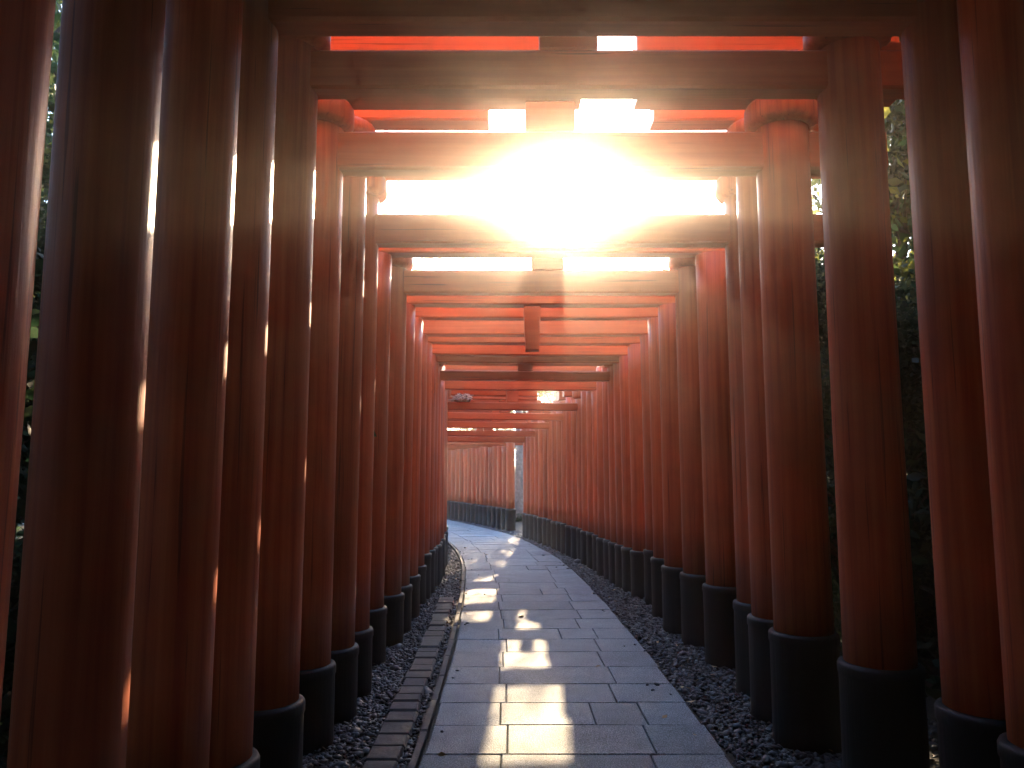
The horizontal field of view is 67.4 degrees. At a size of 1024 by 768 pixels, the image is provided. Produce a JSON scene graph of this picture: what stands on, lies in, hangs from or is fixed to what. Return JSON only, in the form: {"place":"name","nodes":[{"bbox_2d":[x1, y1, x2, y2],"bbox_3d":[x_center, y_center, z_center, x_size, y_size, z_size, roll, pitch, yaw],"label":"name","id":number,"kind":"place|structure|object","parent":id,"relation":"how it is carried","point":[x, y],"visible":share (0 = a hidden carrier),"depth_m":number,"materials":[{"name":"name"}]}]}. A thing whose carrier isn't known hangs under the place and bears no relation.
{"place":"outdoors","nodes":[
{"label":"outdoors","id":0,"kind":"place"},
{"bbox_2d":[448,392,472,401],"bbox_3d":[-0.870,0.220,12.921,0.438,0.169,0.393,0,-6,0],"label":"twig clump","id":1,"kind":"object","parent":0,"point":[459,397],"visible":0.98,"depth_m":12.85,"materials":[{"name":"pink plant"}]},
{"bbox_2d":[0,521,940,767],"bbox_3d":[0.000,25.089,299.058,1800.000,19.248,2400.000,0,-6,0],"label":"ground","id":2,"kind":"structure","parent":0,"point":[930,702],"depth_m":4.99,"materials":[{"name":"soil"}]},
{"bbox_2d":[0,259,43,756],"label":"shrub","id":3,"kind":"object","parent":2,"relation":"on","point":[12,624],"visible":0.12,"depth_m":3.43,"materials":[{"name":"green plant"}]},
{"bbox_2d":[0,0,55,717],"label":"torii gate","id":4,"kind":"structure","parent":2,"relation":"on","point":[26,33],"depth_m":1.65,"materials":[{"name":"red wood"}]},
{"bbox_2d":[3,60,56,686],"bbox_3d":[-3.412,-0.263,4.598,2.397,4.396,2.324,6,-8,-41],"label":"leafy tree","id":5,"kind":"object","parent":2,"relation":"on","point":[41,238],"visible":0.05,"depth_m":4.84,"materials":[{"name":"green plant"}]},
{"bbox_2d":[17,21,60,499],"bbox_3d":[-3.420,-0.805,7.353,3.239,5.940,3.141,-3,-7,23],"label":"leafy tree","id":6,"kind":"object","parent":2,"relation":"on","point":[44,187],"depth_m":6.83,"materials":[{"name":"green plant"}]},
{"bbox_2d":[28,1,61,401],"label":"leafy tree","id":7,"kind":"object","parent":2,"relation":"on","point":[56,51],"depth_m":8.60,"materials":[{"name":"green plant"}]},
{"bbox_2d":[39,9,58,293],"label":"leafy tree","id":8,"kind":"object","parent":2,"relation":"on","point":[48,111],"depth_m":12.82,"materials":[{"name":"green plant"}]},
{"bbox_2d":[46,0,61,143],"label":"leafy tree","id":9,"kind":"object","parent":2,"relation":"on","point":[56,35],"visible":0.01,"depth_m":6.30,"materials":[{"name":"green plant"}]},
{"bbox_2d":[7,0,165,767],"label":"torii gate","id":10,"kind":"structure","parent":2,"relation":"on","point":[71,676],"depth_m":2.00,"materials":[{"name":"red wood"}]},
{"bbox_2d":[3,203,376,741],"bbox_3d":[-3.173,0.488,5.422,3.797,3.710,3.744,5,-8,-36],"label":"shrub","id":11,"kind":"object","parent":2,"relation":"on","point":[9,656],"visible":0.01,"depth_m":4.62,"materials":[{"name":"green plant"}]},
{"bbox_2d":[362,597,453,767],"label":"kerb edging","id":12,"kind":"object","parent":2,"relation":"on","point":[386,750],"visible":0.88,"depth_m":4.99,"materials":[{"name":"stone"}]},
{"bbox_2d":[379,130,493,269],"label":"leafy tree","id":13,"kind":"object","parent":2,"relation":"on","point":[409,196],"visible":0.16,"depth_m":52.41,"materials":[{"name":"green plant"}]},
{"bbox_2d":[408,541,464,767],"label":"kerb","id":14,"kind":"structure","parent":2,"relation":"on","point":[421,743],"depth_m":5.25,"materials":[{"name":"stone"}]},
{"bbox_2d":[441,366,445,576],"bbox_3d":[-1.110,1.300,11.151,0.314,3.178,0.316,0,-6,-3],"label":"vermilion post","id":15,"kind":"object","parent":2,"relation":"on","point":[443,539],"visible":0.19,"depth_m":11.08,"materials":[{"name":"red wood"}]},
{"bbox_2d":[445,390,447,565],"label":"vermilion post","id":16,"kind":"object","parent":2,"relation":"on","point":[446,532],"visible":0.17,"depth_m":12.24,"materials":[{"name":"red wood"}]},
{"bbox_2d":[447,450,450,517],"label":"vermilion post","id":17,"kind":"object","parent":2,"relation":"on","point":[448,480],"visible":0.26,"depth_m":24.18,"materials":[{"name":"red wood"}]},
{"bbox_2d":[447,449,454,518],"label":"torii gate","id":18,"kind":"structure","parent":2,"relation":"on","point":[452,483],"depth_m":23.83,"materials":[{"name":"red wood"}]},
{"bbox_2d":[454,449,458,519],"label":"vermilion post","id":19,"kind":"object","parent":2,"relation":"on","point":[456,501],"visible":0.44,"depth_m":23.46,"materials":[{"name":"red wood"}]},
{"bbox_2d":[447,448,466,520],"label":"torii gate","id":20,"kind":"structure","parent":2,"relation":"on","point":[465,479],"depth_m":22.75,"materials":[{"name":"red wood"}]},
{"bbox_2d":[458,449,463,520],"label":"vermilion post","id":21,"kind":"object","parent":2,"relation":"on","point":[461,490],"visible":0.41,"depth_m":23.09,"materials":[{"name":"red wood"}]},
{"bbox_2d":[447,447,479,523],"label":"torii gate","id":22,"kind":"structure","parent":2,"relation":"on","point":[477,479],"depth_m":21.68,"materials":[{"name":"red wood"}]},
{"bbox_2d":[466,448,471,521],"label":"vermilion post","id":23,"kind":"object","parent":2,"relation":"on","point":[468,503],"visible":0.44,"depth_m":22.39,"materials":[{"name":"red wood"}]},
{"bbox_2d":[447,445,491,526],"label":"torii gate","id":24,"kind":"structure","parent":2,"relation":"on","point":[489,506],"depth_m":20.61,"materials":[{"name":"red wood"}]},
{"bbox_2d":[0,478,941,767],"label":"undergrowth","id":25,"kind":"object","parent":2,"relation":"on","point":[934,692],"depth_m":5.41,"materials":[{"name":"green plant"}]},
{"bbox_2d":[470,448,475,522],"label":"vermilion post","id":26,"kind":"object","parent":2,"relation":"on","point":[473,485],"visible":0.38,"depth_m":22.03,"materials":[{"name":"red wood"}]},
{"bbox_2d":[448,411,512,429],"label":"leafy tree","id":27,"kind":"object","parent":2,"relation":"on","point":[465,428],"visible":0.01,"depth_m":34.88,"materials":[{"name":"green plant"}]},
{"bbox_2d":[478,447,483,524],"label":"vermilion post","id":28,"kind":"object","parent":2,"relation":"on","point":[481,497],"visible":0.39,"depth_m":21.32,"materials":[{"name":"red wood"}]},
{"bbox_2d":[447,442,522,529],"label":"torii gate","id":29,"kind":"structure","parent":2,"relation":"on","point":[503,445],"depth_m":19.53,"materials":[{"name":"red wood"}]},
{"bbox_2d":[482,447,487,525],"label":"vermilion post","id":30,"kind":"object","parent":2,"relation":"on","point":[484,506],"visible":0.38,"depth_m":20.96,"materials":[{"name":"red wood"}]},
{"bbox_2d":[447,420,525,537],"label":"torii gate","id":31,"kind":"structure","parent":2,"relation":"on","point":[487,439],"depth_m":17.33,"materials":[{"name":"red wood"}]},
{"bbox_2d":[448,420,534,539],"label":"torii gate","id":32,"kind":"structure","parent":2,"relation":"on","point":[531,525],"depth_m":16.73,"materials":[{"name":"red wood"}]},
{"bbox_2d":[491,446,496,527],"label":"vermilion post","id":33,"kind":"object","parent":2,"relation":"on","point":[494,486],"visible":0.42,"depth_m":20.26,"materials":[{"name":"red wood"}]},
{"bbox_2d":[447,411,542,540],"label":"torii gate","id":34,"kind":"structure","parent":2,"relation":"on","point":[494,433],"depth_m":16.38,"materials":[{"name":"red wood"}]},
{"bbox_2d":[448,410,547,545],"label":"torii gate","id":35,"kind":"structure","parent":2,"relation":"on","point":[545,515],"depth_m":15.57,"materials":[{"name":"red wood"}]},
{"bbox_2d":[496,446,501,528],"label":"vermilion post","id":36,"kind":"object","parent":2,"relation":"on","point":[499,487],"visible":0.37,"depth_m":19.90,"materials":[{"name":"red wood"}]},
{"bbox_2d":[447,400,555,546],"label":"torii gate","id":37,"kind":"structure","parent":2,"relation":"on","point":[500,424],"depth_m":15.22,"materials":[{"name":"red wood"}]},
{"bbox_2d":[451,393,561,551],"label":"torii gate","id":38,"kind":"structure","parent":2,"relation":"on","point":[559,499],"depth_m":14.44,"materials":[{"name":"red wood"}]},
{"bbox_2d":[448,391,565,553],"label":"torii gate","id":39,"kind":"structure","parent":2,"relation":"on","point":[543,416],"depth_m":14.07,"materials":[{"name":"red wood"}]},
{"bbox_2d":[505,443,515,530],"bbox_3d":[-0.039,2.551,19.293,0.278,2.490,0.279,2,-7,-19],"label":"vermilion post","id":40,"kind":"object","parent":2,"relation":"on","point":[510,517],"visible":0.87,"depth_m":19.20,"materials":[{"name":"red wood"}]},
{"bbox_2d":[447,390,581,558],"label":"torii gate","id":41,"kind":"structure","parent":2,"relation":"on","point":[511,403],"depth_m":12.93,"materials":[{"name":"red wood"}]},
{"bbox_2d":[451,390,577,558],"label":"torii gate","id":42,"kind":"structure","parent":2,"relation":"on","point":[574,526],"depth_m":13.28,"materials":[{"name":"red wood"}]},
{"bbox_2d":[444,370,597,570],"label":"torii gate","id":43,"kind":"structure","parent":2,"relation":"on","point":[516,386],"depth_m":11.68,"materials":[{"name":"red wood"}]},
{"bbox_2d":[444,365,597,568],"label":"torii gate","id":44,"kind":"structure","parent":2,"relation":"on","point":[590,532],"depth_m":12.09,"materials":[{"name":"red wood"}]},
{"bbox_2d":[462,261,586,518],"bbox_3d":[0.100,0.279,22.735,6.482,8.046,6.160,0,-6,0],"label":"bare tree","id":45,"kind":"object","parent":2,"relation":"on","point":[519,480],"depth_m":22.33,"materials":[{"name":"grey plant"}]},
{"bbox_2d":[440,364,609,580],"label":"torii gate","id":46,"kind":"structure","parent":2,"relation":"on","point":[606,540],"depth_m":10.82,"materials":[{"name":"red wood"}]},
{"bbox_2d":[495,391,556,456],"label":"leafy tree","id":47,"kind":"object","parent":2,"relation":"on","point":[547,393],"visible":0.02,"depth_m":27.48,"materials":[{"name":"green plant"}]},
{"bbox_2d":[436,363,616,586],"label":"torii gate","id":48,"kind":"structure","parent":2,"relation":"on","point":[525,372],"depth_m":10.47,"materials":[{"name":"red wood"}]},
{"bbox_2d":[525,429,529,538],"bbox_3d":[0.432,2.220,17.147,0.303,2.674,0.301,1,-6,-12],"label":"vermilion post","id":49,"kind":"object","parent":2,"relation":"on","point":[527,487],"visible":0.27,"depth_m":17.05,"materials":[{"name":"red wood"}]},
{"bbox_2d":[434,356,622,587],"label":"torii gate","id":50,"kind":"structure","parent":2,"relation":"on","point":[614,361],"depth_m":10.15,"materials":[{"name":"red wood"}]},
{"bbox_2d":[429,344,631,593],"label":"torii gate","id":51,"kind":"structure","parent":2,"relation":"on","point":[621,352],"depth_m":9.83,"materials":[{"name":"red wood"}]},
{"bbox_2d":[424,337,645,598],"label":"torii gate","id":52,"kind":"structure","parent":2,"relation":"on","point":[637,473],"depth_m":9.35,"materials":[{"name":"red wood"}]},
{"bbox_2d":[418,320,652,604],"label":"torii gate","id":53,"kind":"structure","parent":2,"relation":"on","point":[626,328],"depth_m":9.03,"materials":[{"name":"red wood"}]},
{"bbox_2d":[410,307,663,618],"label":"torii gate","id":54,"kind":"structure","parent":2,"relation":"on","point":[650,314],"depth_m":8.15,"materials":[{"name":"red wood"}]},
{"bbox_2d":[537,421,542,543],"bbox_3d":[0.671,2.054,16.096,0.303,2.772,0.306,1,-6,-10],"label":"vermilion post","id":55,"kind":"object","parent":2,"relation":"on","point":[540,486],"visible":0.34,"depth_m":16.00,"materials":[{"name":"red wood"}]},
{"bbox_2d":[401,296,682,634],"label":"torii gate","id":56,"kind":"structure","parent":2,"relation":"on","point":[672,566],"depth_m":7.43,"materials":[{"name":"red wood"}]},
{"bbox_2d":[384,258,705,647],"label":"torii gate","id":57,"kind":"structure","parent":2,"relation":"on","point":[553,277],"depth_m":6.96,"materials":[{"name":"red wood"}]},
{"bbox_2d":[539,392,555,402],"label":"leafy tree","id":58,"kind":"object","parent":2,"relation":"on","point":[550,401],"depth_m":41.74,"materials":[{"name":"green plant"}]},
{"bbox_2d":[370,248,736,669],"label":"torii gate","id":59,"kind":"structure","parent":2,"relation":"on","point":[719,590],"depth_m":6.19,"materials":[{"name":"red wood"}]},
{"bbox_2d":[551,411,556,548],"bbox_3d":[0.885,1.869,14.921,0.281,2.881,0.281,1,-6,-9],"label":"vermilion post","id":60,"kind":"object","parent":2,"relation":"on","point":[554,490],"visible":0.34,"depth_m":14.83,"materials":[{"name":"red wood"}]},
{"bbox_2d":[565,397,571,556],"bbox_3d":[1.082,1.695,13.763,0.283,2.970,0.283,1,-6,-7],"label":"vermilion post","id":61,"kind":"object","parent":2,"relation":"on","point":[568,525],"visible":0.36,"depth_m":13.67,"materials":[{"name":"red wood"}]},
{"bbox_2d":[331,110,817,724],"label":"torii gate","id":62,"kind":"structure","parent":2,"relation":"on","point":[345,644],"depth_m":4.88,"materials":[{"name":"red wood"}]},
{"bbox_2d":[126,0,1023,767],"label":"torii gate","id":63,"kind":"structure","parent":2,"relation":"on","point":[174,604],"depth_m":2.62,"materials":[{"name":"red wood"}]},
{"bbox_2d":[580,391,587,564],"bbox_3d":[1.250,1.511,12.550,0.290,3.068,0.288,1,-6,-5],"label":"vermilion post","id":64,"kind":"object","parent":2,"relation":"on","point":[584,530],"visible":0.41,"depth_m":12.47,"materials":[{"name":"red wood"}]},
{"bbox_2d":[355,177,823,697],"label":"torii gate","id":65,"kind":"structure","parent":2,"relation":"on","point":[551,230],"depth_m":5.58,"materials":[{"name":"red wood"}]},
{"bbox_2d":[253,36,929,767],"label":"torii gate","id":66,"kind":"structure","parent":2,"relation":"on","point":[849,84],"depth_m":3.75,"materials":[{"name":"red wood"}]},
{"bbox_2d":[299,36,898,755],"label":"torii gate","id":67,"kind":"structure","parent":2,"relation":"on","point":[773,148],"depth_m":4.49,"materials":[{"name":"red wood"}]},
{"bbox_2d":[596,366,604,576],"bbox_3d":[1.382,1.317,11.298,0.314,3.178,0.316,0,-6,-3],"label":"vermilion post","id":68,"kind":"object","parent":2,"relation":"on","point":[601,519],"visible":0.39,"depth_m":11.20,"materials":[{"name":"red wood"}]},
{"bbox_2d":[209,0,1006,767],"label":"torii gate","id":69,"kind":"structure","parent":2,"relation":"on","point":[969,716],"depth_m":3.06,"materials":[{"name":"red wood"}]},
{"bbox_2d":[649,203,723,269],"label":"leafy tree","id":70,"kind":"object","parent":2,"relation":"on","point":[696,211],"depth_m":11.15,"materials":[{"name":"green plant"}]},
{"bbox_2d":[694,211,834,579],"bbox_3d":[2.787,0.173,8.314,2.591,4.752,2.513,-2,-7,21],"label":"leafy tree","id":71,"kind":"object","parent":2,"relation":"on","point":[827,449],"visible":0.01,"depth_m":7.74,"materials":[{"name":"green plant"}]},
{"bbox_2d":[812,120,913,279],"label":"leafy tree","id":72,"kind":"object","parent":2,"relation":"on","point":[813,205],"depth_m":9.63,"materials":[{"name":"green plant"}]},
{"bbox_2d":[811,36,915,314],"bbox_3d":[4.969,-2.987,6.612,6.204,9.054,7.250,-2,-7,19],"label":"leafy tree","id":73,"kind":"object","parent":2,"relation":"on","point":[903,249],"visible":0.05,"depth_m":6.99,"materials":[{"name":"green plant"}]},
{"bbox_2d":[812,101,930,538],"bbox_3d":[4.035,-0.993,7.832,3.239,5.940,3.141,3,-7,-28],"label":"leafy tree","id":74,"kind":"object","parent":2,"relation":"on","point":[894,167],"visible":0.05,"depth_m":7.30,"materials":[{"name":"green plant"}]},
{"bbox_2d":[825,368,926,562],"bbox_3d":[3.790,0.460,8.559,3.970,3.879,3.914,-5,-8,37],"label":"shrub","id":75,"kind":"object","parent":2,"relation":"on","point":[831,457],"visible":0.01,"depth_m":7.55,"materials":[{"name":"green plant"}]},
{"bbox_2d":[815,251,938,675],"bbox_3d":[2.796,0.568,6.191,1.944,3.564,1.884,-2,-7,18],"label":"leafy tree","id":76,"kind":"object","parent":2,"relation":"on","point":[823,331],"visible":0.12,"depth_m":5.97,"materials":[{"name":"green plant"}]},
{"bbox_2d":[819,263,935,624],"bbox_3d":[4.001,0.515,6.683,3.624,3.542,3.574,-3,-7,29],"label":"shrub","id":77,"kind":"object","parent":2,"relation":"on","point":[923,545],"visible":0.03,"depth_m":6.27,"materials":[{"name":"green plant"}]},
{"bbox_2d":[826,290,938,650],"bbox_3d":[4.218,0.253,5.101,3.797,3.710,3.744,1,-6,-7],"label":"shrub","id":78,"kind":"object","parent":2,"relation":"on","point":[916,476],"visible":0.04,"depth_m":5.23,"materials":[{"name":"green plant"}]},
{"bbox_2d":[895,167,933,602],"bbox_3d":[3.878,-0.912,4.961,2.915,5.346,2.827,5,-8,-36],"label":"leafy tree","id":79,"kind":"object","parent":2,"relation":"on","point":[915,326],"visible":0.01,"depth_m":5.25,"materials":[{"name":"green plant"}]},
{"bbox_2d":[42,10,910,455],"label":"sky","id":80,"kind":"structure","parent":0,"point":[593,115],"materials":[{"name":"white"}]},
{"bbox_2d":[419,520,732,767],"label":"stone path","id":81,"kind":"structure","parent":0,"point":[568,704],"depth_m":5.38,"materials":[{"name":"stone"}]},
{"bbox_2d":[374,532,831,755],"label":"fallen leaves","id":82,"kind":"object","parent":81,"relation":"on","point":[443,754],"visible":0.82,"depth_m":5.32,"materials":[{"name":"brown plant"}]},
{"bbox_2d":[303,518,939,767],"bbox_3d":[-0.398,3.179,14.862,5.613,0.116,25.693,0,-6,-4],"label":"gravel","id":83,"kind":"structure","parent":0,"point":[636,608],"depth_m":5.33,"materials":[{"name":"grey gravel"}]}
]}

